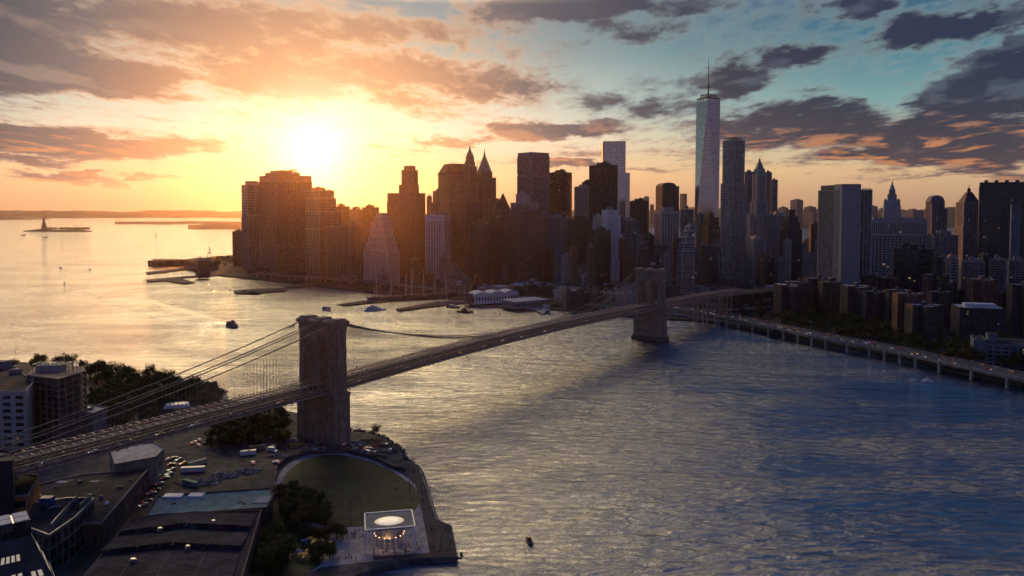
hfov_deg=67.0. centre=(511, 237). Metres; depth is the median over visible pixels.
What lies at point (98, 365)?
tree
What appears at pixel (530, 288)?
row house
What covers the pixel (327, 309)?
flag
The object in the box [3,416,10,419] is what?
window
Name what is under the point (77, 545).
window
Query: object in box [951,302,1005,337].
school building
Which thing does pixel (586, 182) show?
office tower
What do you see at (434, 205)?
office tower
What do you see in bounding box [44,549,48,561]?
window
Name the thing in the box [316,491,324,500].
tree
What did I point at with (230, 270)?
city ground
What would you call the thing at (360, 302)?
pier
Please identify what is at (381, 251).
ziggurat tower
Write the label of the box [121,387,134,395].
tree
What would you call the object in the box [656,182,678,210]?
office tower
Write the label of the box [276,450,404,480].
site fence
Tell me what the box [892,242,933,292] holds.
office building
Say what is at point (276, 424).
tree
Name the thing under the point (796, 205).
distant tower
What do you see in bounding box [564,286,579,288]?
row house
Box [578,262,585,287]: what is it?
city building
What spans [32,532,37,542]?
window
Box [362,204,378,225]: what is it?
office tower
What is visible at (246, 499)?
factory building
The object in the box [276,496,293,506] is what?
tree
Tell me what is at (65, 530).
window
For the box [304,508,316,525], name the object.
tree
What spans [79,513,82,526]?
window
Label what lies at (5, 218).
shore
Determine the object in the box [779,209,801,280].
setback tower
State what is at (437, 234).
office building
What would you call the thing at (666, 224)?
office building
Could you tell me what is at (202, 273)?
boat house
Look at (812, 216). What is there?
distant tower
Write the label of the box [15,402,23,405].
window
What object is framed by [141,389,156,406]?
tree
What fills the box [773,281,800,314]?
housing tower
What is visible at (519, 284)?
mall roof
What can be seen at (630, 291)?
row house
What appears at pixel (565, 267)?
city building
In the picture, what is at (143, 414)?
tree
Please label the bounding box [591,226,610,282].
apartment building
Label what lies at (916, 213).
distant tower
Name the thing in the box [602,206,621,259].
apartment building
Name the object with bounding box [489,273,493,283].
city building
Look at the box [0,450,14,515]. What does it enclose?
dark tower
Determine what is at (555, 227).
office building
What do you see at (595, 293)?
row house
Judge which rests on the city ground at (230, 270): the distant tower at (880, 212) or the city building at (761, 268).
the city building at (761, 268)
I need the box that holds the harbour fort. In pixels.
[148,259,184,267]
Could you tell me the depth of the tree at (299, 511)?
370.74 m
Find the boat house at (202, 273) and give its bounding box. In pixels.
[195,269,209,277]
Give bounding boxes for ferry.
[226,320,237,327]
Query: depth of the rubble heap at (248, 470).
442.42 m
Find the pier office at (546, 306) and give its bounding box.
[542,303,549,310]
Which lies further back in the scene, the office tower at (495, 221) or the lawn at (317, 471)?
the office tower at (495, 221)
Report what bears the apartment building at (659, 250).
on the city ground at (230, 270)
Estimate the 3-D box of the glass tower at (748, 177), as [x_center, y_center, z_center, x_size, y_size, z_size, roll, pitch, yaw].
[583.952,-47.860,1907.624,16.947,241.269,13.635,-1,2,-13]
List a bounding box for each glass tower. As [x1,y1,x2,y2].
[602,141,625,219]
[625,173,629,218]
[745,169,753,213]
[765,170,771,213]
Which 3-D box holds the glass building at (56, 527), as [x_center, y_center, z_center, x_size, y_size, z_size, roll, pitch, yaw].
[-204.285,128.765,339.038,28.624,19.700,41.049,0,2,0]
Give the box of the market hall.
[501,297,548,308]
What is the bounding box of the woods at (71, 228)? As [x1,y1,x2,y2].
[46,227,89,229]
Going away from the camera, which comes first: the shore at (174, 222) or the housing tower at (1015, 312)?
the housing tower at (1015, 312)
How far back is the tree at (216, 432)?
497.48 m
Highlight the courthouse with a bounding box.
[954,188,977,288]
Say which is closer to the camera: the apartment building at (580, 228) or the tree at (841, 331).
the tree at (841, 331)
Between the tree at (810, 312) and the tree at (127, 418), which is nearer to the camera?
the tree at (127, 418)
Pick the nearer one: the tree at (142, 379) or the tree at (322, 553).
the tree at (322, 553)
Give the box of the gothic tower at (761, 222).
[745,158,776,257]
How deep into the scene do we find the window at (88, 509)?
351.78 m
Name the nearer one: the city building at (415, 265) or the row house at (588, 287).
the row house at (588, 287)
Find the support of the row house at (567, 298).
on the city ground at (230, 270)
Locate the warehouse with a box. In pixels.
[39,468,148,547]
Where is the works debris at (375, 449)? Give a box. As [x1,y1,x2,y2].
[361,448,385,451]
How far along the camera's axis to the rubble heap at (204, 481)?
425.00 m
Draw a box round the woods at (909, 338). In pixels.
[769,304,1023,369]
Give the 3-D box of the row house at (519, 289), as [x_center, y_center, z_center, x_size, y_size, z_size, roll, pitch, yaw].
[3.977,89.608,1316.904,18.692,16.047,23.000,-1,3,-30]
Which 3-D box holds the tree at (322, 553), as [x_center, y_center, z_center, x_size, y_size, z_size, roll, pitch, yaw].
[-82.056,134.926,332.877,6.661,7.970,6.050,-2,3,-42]
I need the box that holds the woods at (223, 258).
[212,255,241,265]
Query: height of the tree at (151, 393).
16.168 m
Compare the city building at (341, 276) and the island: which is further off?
the island
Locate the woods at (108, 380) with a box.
[92,372,223,406]
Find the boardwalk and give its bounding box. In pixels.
[373,465,455,559]
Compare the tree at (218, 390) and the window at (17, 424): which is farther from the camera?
the tree at (218, 390)
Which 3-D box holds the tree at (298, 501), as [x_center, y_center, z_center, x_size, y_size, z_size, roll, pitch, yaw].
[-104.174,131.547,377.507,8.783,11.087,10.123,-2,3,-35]
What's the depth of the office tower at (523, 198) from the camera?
1638.48 m
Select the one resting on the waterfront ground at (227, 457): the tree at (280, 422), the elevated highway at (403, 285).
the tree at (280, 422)
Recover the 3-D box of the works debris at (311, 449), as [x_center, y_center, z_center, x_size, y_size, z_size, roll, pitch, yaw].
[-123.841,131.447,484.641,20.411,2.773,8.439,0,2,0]
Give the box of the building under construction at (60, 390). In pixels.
[27,358,86,441]
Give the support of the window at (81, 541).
in the glass building at (56, 527)
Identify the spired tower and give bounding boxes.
[461,146,477,200]
[476,147,499,223]
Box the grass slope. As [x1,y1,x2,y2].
[250,501,328,575]
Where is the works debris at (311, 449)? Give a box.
[298,446,328,450]
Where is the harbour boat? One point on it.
(253, 293)
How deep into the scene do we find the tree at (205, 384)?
614.16 m
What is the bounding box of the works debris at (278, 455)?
[264,453,288,457]
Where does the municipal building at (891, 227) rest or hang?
on the city ground at (230, 270)
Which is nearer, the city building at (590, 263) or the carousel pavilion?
the carousel pavilion
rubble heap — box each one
[174,477,221,486]
[207,471,239,479]
[235,467,261,474]
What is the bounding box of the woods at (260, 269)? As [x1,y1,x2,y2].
[247,266,271,273]
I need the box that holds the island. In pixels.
[23,229,91,231]
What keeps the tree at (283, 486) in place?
on the grass slope
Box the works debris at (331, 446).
[320,444,346,448]
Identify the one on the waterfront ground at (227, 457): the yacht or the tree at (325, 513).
the tree at (325, 513)
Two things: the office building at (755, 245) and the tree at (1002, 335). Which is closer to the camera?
the tree at (1002, 335)
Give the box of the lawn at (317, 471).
[282,455,419,526]
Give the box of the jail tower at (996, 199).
[977,180,1023,281]
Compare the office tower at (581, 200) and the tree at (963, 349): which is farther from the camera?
the office tower at (581, 200)
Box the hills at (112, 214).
[0,210,241,217]
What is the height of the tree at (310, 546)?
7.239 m
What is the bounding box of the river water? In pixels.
[0,218,1023,575]
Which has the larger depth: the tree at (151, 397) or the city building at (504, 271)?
the city building at (504, 271)
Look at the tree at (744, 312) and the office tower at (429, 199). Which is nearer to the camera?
the tree at (744, 312)
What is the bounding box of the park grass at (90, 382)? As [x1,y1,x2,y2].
[87,373,199,418]
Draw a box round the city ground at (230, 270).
[188,255,1023,384]
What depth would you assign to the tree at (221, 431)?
495.79 m
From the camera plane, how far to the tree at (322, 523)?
363.18 m
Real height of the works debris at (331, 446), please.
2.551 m
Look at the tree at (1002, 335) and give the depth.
829.83 m
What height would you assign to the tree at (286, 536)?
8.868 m
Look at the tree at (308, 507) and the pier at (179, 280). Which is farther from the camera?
the pier at (179, 280)
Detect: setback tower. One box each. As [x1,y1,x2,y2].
[387,162,425,274]
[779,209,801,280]
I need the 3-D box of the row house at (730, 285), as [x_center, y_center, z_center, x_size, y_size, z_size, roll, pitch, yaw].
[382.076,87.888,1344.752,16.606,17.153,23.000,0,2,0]
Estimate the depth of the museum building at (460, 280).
1406.52 m
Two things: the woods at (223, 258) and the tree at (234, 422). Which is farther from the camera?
the woods at (223, 258)
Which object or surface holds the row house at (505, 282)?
on the city ground at (230, 270)
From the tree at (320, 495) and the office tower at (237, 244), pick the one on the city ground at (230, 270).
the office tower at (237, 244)
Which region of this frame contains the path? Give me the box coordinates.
[275,453,420,529]
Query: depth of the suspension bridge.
495.32 m
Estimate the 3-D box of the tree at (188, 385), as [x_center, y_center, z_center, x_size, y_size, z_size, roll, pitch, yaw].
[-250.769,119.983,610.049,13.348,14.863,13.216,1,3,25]
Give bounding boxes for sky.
[0,0,1023,212]
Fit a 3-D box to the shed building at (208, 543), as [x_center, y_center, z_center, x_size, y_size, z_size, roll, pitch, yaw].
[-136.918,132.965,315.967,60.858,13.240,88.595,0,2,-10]
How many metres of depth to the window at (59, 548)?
325.50 m
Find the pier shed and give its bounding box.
[464,294,473,304]
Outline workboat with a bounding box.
[526,535,532,544]
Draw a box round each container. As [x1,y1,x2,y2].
[180,466,205,471]
[182,478,198,486]
[187,458,206,465]
[240,449,249,455]
[247,449,255,454]
[249,444,264,449]
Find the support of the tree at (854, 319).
on the city ground at (230, 270)
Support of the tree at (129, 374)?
on the park grass at (90, 382)
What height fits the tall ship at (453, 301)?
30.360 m
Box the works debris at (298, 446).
[283,443,310,448]
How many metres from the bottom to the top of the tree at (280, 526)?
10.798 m
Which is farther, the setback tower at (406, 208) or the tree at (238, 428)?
the setback tower at (406, 208)
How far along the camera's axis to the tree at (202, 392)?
593.72 m
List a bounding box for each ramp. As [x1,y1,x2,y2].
[670,312,778,330]
[699,298,771,307]
[708,305,770,311]
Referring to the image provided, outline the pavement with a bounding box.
[306,470,436,572]
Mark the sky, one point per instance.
(106, 105)
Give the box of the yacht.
[363,305,385,310]
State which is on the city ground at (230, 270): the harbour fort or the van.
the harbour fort
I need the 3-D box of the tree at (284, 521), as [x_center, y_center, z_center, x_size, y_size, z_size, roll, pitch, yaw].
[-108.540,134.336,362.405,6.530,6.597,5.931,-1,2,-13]
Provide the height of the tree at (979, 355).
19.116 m
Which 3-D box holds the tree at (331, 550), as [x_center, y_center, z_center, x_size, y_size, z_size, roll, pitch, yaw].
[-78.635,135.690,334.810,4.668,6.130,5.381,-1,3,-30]
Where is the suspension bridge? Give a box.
[0,267,772,478]
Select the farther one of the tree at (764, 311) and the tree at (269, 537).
the tree at (764, 311)
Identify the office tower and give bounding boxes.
[232,229,241,264]
[241,181,259,268]
[259,169,311,273]
[305,186,338,276]
[325,222,371,279]
[336,203,349,222]
[350,206,361,225]
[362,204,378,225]
[427,195,431,214]
[429,189,437,214]
[449,198,482,276]
[469,220,489,284]
[489,214,501,283]
[499,205,542,281]
[510,191,543,216]
[517,152,549,216]
[549,169,571,217]
[574,184,588,218]
[582,179,588,185]
[589,161,617,218]
[630,198,648,242]
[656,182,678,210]
[696,212,704,251]
[769,178,777,213]
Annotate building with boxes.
[0,360,34,456]
[0,511,54,575]
[14,474,39,512]
[28,494,93,571]
[35,433,79,448]
[81,404,107,439]
[84,509,261,575]
[109,441,164,484]
[145,488,273,527]
[338,272,345,280]
[350,272,357,283]
[377,269,388,281]
[400,274,405,281]
[410,255,419,281]
[424,272,435,280]
[425,211,450,278]
[439,253,448,282]
[444,273,471,289]
[449,263,462,275]
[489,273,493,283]
[502,264,506,279]
[543,213,570,279]
[544,246,552,282]
[553,241,563,282]
[561,250,568,282]
[568,215,592,282]
[569,245,577,286]
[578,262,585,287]
[582,275,585,284]
[586,242,594,284]
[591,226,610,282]
[592,233,603,283]
[593,213,601,228]
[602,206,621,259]
[611,257,619,281]
[619,233,629,283]
[621,217,638,237]
[630,232,642,282]
[638,245,648,292]
[643,238,667,268]
[647,232,653,267]
[654,207,679,253]
[662,252,670,282]
[671,233,680,284]
[677,223,694,293]
[680,205,693,237]
[695,248,698,282]
[699,242,707,285]
[700,239,719,283]
[701,211,719,243]
[745,235,766,283]
[757,251,765,286]
[766,253,774,284]
[773,211,785,256]
[775,256,783,282]
[782,238,791,282]
[802,241,806,264]
[802,251,813,280]
[804,237,808,250]
[809,220,817,252]
[813,240,816,276]
[871,181,927,287]
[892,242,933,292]
[927,230,957,256]
[932,251,942,290]
[942,255,958,274]
[946,253,958,299]
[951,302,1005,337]
[960,257,985,288]
[970,332,1023,368]
[978,251,989,278]
[987,254,1006,290]
[1001,257,1007,287]
[1007,255,1023,283]
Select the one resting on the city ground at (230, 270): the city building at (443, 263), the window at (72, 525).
the city building at (443, 263)
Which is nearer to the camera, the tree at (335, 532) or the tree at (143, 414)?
the tree at (335, 532)
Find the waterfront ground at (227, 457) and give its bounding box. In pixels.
[13,362,457,575]
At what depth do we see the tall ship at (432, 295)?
1281.34 m
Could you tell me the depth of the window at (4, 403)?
460.82 m
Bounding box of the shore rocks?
[350,428,462,559]
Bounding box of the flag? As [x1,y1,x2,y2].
[322,306,330,316]
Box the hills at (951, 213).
[426,207,955,219]
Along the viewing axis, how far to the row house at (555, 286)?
1319.50 m
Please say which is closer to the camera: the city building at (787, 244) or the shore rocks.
the shore rocks
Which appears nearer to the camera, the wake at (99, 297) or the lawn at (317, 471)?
the lawn at (317, 471)
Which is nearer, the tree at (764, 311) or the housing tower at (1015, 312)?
the housing tower at (1015, 312)
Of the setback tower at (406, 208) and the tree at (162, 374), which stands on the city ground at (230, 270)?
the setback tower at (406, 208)
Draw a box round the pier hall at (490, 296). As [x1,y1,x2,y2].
[468,288,518,304]
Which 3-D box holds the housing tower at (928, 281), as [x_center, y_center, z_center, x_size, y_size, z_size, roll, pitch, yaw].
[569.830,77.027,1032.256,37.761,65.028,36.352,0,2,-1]
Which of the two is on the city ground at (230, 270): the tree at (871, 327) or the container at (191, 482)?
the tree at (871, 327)
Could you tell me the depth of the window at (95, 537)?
345.31 m
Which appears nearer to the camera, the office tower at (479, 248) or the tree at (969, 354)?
the tree at (969, 354)
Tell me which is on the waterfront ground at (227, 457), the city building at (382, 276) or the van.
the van
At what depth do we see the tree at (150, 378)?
638.43 m
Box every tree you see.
[10,358,20,364]
[29,355,43,367]
[32,426,41,442]
[50,355,59,362]
[59,353,78,365]
[78,360,87,365]
[83,362,95,379]
[87,388,102,397]
[88,360,101,376]
[92,392,110,402]
[93,400,112,413]
[96,387,111,396]
[101,370,111,382]
[107,361,124,374]
[107,413,128,430]
[110,389,118,398]
[115,370,125,378]
[115,393,128,401]
[117,407,136,413]
[120,410,135,428]
[121,366,135,373]
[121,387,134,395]
[124,376,136,382]
[127,372,137,377]
[127,399,143,419]
[137,408,151,420]
[138,375,146,385]
[141,363,157,374]
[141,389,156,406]
[141,398,157,407]
[143,389,158,401]
[145,373,158,384]
[148,383,160,389]
[152,370,161,381]
[157,372,170,383]
[158,383,173,395]
[159,368,175,382]
[159,373,173,382]
[159,392,176,409]
[172,376,182,381]
[184,381,196,390]
[186,376,201,386]
[192,383,205,400]
[196,387,210,398]
[200,381,211,388]
[205,391,219,401]
[213,421,228,428]
[213,424,229,435]
[216,387,227,394]
[216,438,224,448]
[217,423,231,433]
[219,434,228,448]
[223,424,236,443]
[227,418,243,427]
[227,422,246,444]
[234,430,247,444]
[240,419,250,429]
[243,427,256,440]
[246,413,259,425]
[246,423,259,431]
[254,541,266,551]
[256,411,270,425]
[261,532,278,543]
[262,542,288,571]
[266,517,285,531]
[267,523,283,536]
[268,413,277,419]
[270,420,279,428]
[272,484,289,503]
[273,407,286,416]
[273,516,286,526]
[275,483,286,500]
[275,533,295,542]
[275,535,296,562]
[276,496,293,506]
[277,416,286,428]
[281,416,288,425]
[285,479,299,489]
[285,489,297,497]
[288,485,306,494]
[292,498,306,506]
[292,502,309,523]
[293,487,310,496]
[296,493,311,498]
[296,502,314,523]
[303,500,318,511]
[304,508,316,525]
[307,539,318,549]
[308,488,317,494]
[309,550,320,562]
[310,496,318,502]
[312,525,324,538]
[313,504,332,523]
[314,541,327,559]
[315,512,327,527]
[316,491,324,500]
[316,499,327,510]
[316,541,330,558]
[323,525,331,537]
[327,545,335,557]
[327,545,337,558]
[329,523,338,537]
[332,522,344,537]
[337,525,347,537]
[371,423,380,435]
[740,308,747,315]
[754,299,767,307]
[755,306,763,318]
[757,308,766,315]
[787,311,798,324]
[796,318,809,327]
[804,309,816,320]
[829,318,843,329]
[835,316,848,325]
[835,327,845,333]
[842,321,854,335]
[845,324,861,336]
[847,313,863,326]
[857,324,868,337]
[866,324,877,337]
[878,322,890,328]
[914,332,926,341]
[940,350,953,356]
[959,344,972,357]
[961,347,978,360]
[970,346,984,360]
[996,330,1008,337]
[1010,348,1023,360]
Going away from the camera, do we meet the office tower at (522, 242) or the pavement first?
the pavement
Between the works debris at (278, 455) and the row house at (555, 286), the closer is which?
the works debris at (278, 455)
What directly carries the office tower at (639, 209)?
on the city ground at (230, 270)
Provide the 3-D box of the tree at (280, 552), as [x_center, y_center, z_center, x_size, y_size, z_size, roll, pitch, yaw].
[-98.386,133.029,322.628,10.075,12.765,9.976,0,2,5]
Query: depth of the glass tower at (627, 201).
1959.57 m
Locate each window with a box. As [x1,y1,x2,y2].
[2,396,10,399]
[3,402,10,405]
[3,409,10,412]
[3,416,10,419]
[3,423,10,426]
[3,429,11,432]
[15,396,22,399]
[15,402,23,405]
[15,409,23,412]
[15,501,25,508]
[16,416,23,419]
[16,423,23,426]
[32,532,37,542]
[38,534,43,546]
[43,536,48,548]
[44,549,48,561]
[49,534,55,548]
[50,546,55,561]
[50,559,56,571]
[56,530,62,544]
[56,541,62,555]
[57,553,62,568]
[63,525,68,539]
[63,537,68,551]
[63,549,68,563]
[69,521,74,534]
[69,533,74,546]
[69,544,75,558]
[75,517,78,530]
[75,528,79,542]
[75,540,79,553]
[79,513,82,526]
[79,525,81,537]
[79,536,82,548]
[82,535,85,546]
[83,509,86,522]
[87,506,90,518]
[90,502,93,513]
[93,535,97,545]
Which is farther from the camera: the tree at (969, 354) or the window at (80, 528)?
the tree at (969, 354)
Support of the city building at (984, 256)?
on the city ground at (230, 270)
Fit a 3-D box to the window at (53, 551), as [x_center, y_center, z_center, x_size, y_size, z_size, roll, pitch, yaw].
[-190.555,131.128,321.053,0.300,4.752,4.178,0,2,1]
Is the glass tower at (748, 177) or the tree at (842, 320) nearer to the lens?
the tree at (842, 320)
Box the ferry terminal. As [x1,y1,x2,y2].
[184,256,218,269]
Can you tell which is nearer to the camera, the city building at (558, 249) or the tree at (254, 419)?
the tree at (254, 419)
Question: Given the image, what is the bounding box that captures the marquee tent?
[163,401,189,410]
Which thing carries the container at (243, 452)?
on the waterfront ground at (227, 457)
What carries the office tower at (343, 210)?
on the city ground at (230, 270)
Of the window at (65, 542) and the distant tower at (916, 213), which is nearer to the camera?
the window at (65, 542)
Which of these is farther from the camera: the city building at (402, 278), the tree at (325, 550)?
the city building at (402, 278)
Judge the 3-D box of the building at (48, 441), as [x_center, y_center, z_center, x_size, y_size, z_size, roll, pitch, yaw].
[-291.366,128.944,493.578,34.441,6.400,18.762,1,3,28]
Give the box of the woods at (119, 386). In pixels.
[87,383,172,410]
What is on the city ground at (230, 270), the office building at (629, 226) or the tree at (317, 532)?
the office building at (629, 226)
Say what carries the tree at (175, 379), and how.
on the park grass at (90, 382)
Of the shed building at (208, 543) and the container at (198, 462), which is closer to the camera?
the shed building at (208, 543)
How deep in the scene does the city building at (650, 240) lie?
1373.09 m
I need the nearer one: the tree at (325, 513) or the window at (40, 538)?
the window at (40, 538)
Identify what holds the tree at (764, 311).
on the city ground at (230, 270)
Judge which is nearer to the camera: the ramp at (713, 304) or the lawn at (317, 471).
the lawn at (317, 471)
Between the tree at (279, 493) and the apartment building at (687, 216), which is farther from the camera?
the apartment building at (687, 216)
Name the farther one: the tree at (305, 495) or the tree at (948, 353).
the tree at (948, 353)
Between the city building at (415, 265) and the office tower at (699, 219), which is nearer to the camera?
the city building at (415, 265)
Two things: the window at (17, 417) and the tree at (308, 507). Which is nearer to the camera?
the tree at (308, 507)
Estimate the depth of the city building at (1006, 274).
1177.34 m
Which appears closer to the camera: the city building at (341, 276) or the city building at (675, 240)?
the city building at (675, 240)
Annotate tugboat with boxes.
[446,304,459,307]
[456,307,472,312]
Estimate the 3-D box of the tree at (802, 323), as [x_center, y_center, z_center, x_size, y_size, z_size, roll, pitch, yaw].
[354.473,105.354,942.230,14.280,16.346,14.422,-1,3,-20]
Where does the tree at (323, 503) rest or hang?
on the lawn at (317, 471)
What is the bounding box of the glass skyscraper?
[694,61,719,247]
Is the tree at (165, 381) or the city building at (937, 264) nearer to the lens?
the tree at (165, 381)
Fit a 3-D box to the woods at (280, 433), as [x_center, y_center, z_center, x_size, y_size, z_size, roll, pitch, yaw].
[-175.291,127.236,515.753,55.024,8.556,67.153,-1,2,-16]
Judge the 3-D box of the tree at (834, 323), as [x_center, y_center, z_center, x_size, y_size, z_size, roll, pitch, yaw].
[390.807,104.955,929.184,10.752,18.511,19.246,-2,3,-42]
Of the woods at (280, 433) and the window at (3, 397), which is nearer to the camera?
the window at (3, 397)
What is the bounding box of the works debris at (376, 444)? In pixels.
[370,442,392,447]
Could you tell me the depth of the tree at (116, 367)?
678.09 m
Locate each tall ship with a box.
[367,270,422,299]
[402,268,466,299]
[441,285,464,303]
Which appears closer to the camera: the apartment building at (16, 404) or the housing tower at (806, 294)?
the apartment building at (16, 404)
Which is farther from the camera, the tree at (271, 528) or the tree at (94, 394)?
the tree at (94, 394)
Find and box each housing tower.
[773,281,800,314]
[790,278,812,312]
[803,275,835,309]
[818,278,840,314]
[840,282,872,320]
[861,274,875,287]
[861,288,884,324]
[877,274,898,290]
[884,286,907,322]
[891,290,925,336]
[904,301,943,342]
[922,273,948,300]
[927,288,952,327]
[936,280,956,303]
[957,286,964,303]
[965,276,997,304]
[997,288,1006,311]
[1006,281,1023,335]
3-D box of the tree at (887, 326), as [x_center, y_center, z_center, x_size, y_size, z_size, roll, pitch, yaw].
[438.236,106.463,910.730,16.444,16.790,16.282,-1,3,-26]
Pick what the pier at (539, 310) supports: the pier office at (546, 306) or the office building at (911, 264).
the pier office at (546, 306)
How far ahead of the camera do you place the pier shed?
1194.39 m
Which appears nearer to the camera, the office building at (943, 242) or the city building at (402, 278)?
the office building at (943, 242)
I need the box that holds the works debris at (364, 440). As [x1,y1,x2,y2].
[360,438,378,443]
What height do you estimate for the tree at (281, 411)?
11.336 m
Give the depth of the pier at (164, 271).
1797.38 m
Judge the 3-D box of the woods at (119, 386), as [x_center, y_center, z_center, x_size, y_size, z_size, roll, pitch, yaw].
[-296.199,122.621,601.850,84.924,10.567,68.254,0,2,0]
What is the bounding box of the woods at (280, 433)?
[203,413,291,446]
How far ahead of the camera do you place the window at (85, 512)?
347.51 m
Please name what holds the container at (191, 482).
on the waterfront ground at (227, 457)
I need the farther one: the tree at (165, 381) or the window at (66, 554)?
the tree at (165, 381)
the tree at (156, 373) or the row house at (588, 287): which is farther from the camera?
the row house at (588, 287)
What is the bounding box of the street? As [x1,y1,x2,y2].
[57,453,187,575]
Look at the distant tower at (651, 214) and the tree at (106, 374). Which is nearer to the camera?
the tree at (106, 374)
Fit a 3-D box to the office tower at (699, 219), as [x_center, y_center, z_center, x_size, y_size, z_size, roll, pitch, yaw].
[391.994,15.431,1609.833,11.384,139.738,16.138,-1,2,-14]
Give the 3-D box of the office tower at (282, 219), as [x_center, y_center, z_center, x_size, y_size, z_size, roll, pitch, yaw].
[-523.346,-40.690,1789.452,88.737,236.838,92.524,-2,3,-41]
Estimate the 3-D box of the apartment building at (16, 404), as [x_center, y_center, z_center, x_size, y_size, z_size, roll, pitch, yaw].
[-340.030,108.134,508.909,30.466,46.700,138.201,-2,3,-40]
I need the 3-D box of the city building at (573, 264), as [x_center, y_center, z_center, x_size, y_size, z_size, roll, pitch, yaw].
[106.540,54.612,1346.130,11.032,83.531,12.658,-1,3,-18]
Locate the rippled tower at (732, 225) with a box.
[719,137,745,289]
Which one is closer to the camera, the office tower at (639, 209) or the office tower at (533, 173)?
the office tower at (533, 173)
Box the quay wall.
[373,292,1023,387]
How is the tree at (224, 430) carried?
on the waterfront ground at (227, 457)
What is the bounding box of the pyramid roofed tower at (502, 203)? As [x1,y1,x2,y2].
[495,193,509,216]
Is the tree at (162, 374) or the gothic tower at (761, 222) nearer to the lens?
the tree at (162, 374)
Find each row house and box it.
[477,284,492,290]
[492,285,507,290]
[497,279,512,285]
[506,285,522,294]
[523,280,536,296]
[537,282,550,295]
[549,283,565,294]
[554,286,565,302]
[561,287,574,308]
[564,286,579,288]
[575,288,589,309]
[582,284,598,291]
[590,288,603,307]
[593,284,608,290]
[603,292,615,304]
[607,280,622,291]
[614,288,627,292]
[616,291,632,305]
[621,282,634,290]
[629,290,634,303]
[668,285,680,293]
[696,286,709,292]
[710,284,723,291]
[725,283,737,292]
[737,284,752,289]
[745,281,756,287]
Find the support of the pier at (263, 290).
on the river water
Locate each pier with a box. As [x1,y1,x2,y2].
[146,268,187,274]
[146,274,217,284]
[234,288,287,293]
[283,284,314,287]
[337,299,407,305]
[396,300,463,311]
[497,306,547,313]
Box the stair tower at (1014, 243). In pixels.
[1009,204,1020,258]
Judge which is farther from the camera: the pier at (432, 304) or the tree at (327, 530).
the pier at (432, 304)
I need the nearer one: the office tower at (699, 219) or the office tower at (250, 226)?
the office tower at (699, 219)
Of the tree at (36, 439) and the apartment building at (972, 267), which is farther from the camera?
the apartment building at (972, 267)
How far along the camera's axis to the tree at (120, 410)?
544.99 m
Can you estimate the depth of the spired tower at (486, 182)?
1763.65 m
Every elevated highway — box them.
[251,272,627,309]
[670,306,1023,388]
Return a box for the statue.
[40,216,50,229]
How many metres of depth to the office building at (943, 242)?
1297.77 m
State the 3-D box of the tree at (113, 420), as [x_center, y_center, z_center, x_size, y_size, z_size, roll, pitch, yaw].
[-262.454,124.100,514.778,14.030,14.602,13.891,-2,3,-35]
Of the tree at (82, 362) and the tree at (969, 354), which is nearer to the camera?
the tree at (82, 362)
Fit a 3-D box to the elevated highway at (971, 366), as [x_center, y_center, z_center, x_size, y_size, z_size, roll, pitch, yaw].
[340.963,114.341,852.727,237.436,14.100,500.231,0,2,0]
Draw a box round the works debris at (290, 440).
[282,437,296,442]
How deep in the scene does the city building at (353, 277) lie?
1506.29 m
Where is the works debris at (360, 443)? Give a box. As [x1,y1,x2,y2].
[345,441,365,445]
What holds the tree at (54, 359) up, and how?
on the waterfront ground at (227, 457)
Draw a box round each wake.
[66,289,225,326]
[130,295,226,325]
[500,545,529,575]
[557,399,689,426]
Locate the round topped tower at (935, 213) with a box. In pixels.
[924,195,947,236]
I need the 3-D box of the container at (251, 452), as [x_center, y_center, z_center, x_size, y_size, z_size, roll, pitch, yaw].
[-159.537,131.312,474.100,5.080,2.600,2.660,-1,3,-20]
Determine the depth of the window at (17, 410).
461.05 m
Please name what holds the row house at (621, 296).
on the city ground at (230, 270)
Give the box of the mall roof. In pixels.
[511,282,537,285]
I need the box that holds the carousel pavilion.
[364,509,415,554]
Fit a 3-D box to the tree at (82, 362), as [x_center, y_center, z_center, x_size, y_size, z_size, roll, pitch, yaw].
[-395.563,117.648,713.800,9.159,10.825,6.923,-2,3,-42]
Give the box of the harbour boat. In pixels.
[247,291,259,294]
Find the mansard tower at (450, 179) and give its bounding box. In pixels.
[438,164,464,214]
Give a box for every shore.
[0,217,47,219]
[115,221,240,224]
[188,223,241,229]
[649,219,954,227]
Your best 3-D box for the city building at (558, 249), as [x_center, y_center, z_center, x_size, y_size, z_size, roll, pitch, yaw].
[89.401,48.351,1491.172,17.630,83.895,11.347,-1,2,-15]
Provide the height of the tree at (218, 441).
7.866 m
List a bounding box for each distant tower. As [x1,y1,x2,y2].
[650,204,653,224]
[680,194,686,223]
[779,206,787,214]
[790,199,802,224]
[804,206,815,221]
[808,212,816,226]
[872,205,877,216]
[879,208,882,216]
[904,209,921,217]
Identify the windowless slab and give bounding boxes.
[817,184,872,284]
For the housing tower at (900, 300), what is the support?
on the city ground at (230, 270)
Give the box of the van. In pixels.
[267,446,276,451]
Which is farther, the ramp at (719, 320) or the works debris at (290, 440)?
the ramp at (719, 320)
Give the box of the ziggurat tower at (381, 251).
[364,213,399,282]
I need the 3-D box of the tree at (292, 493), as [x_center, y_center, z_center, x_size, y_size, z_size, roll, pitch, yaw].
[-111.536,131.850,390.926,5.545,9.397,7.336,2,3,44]
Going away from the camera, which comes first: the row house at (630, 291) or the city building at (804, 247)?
the row house at (630, 291)
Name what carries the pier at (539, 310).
in the river water
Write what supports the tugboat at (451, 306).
on the river water

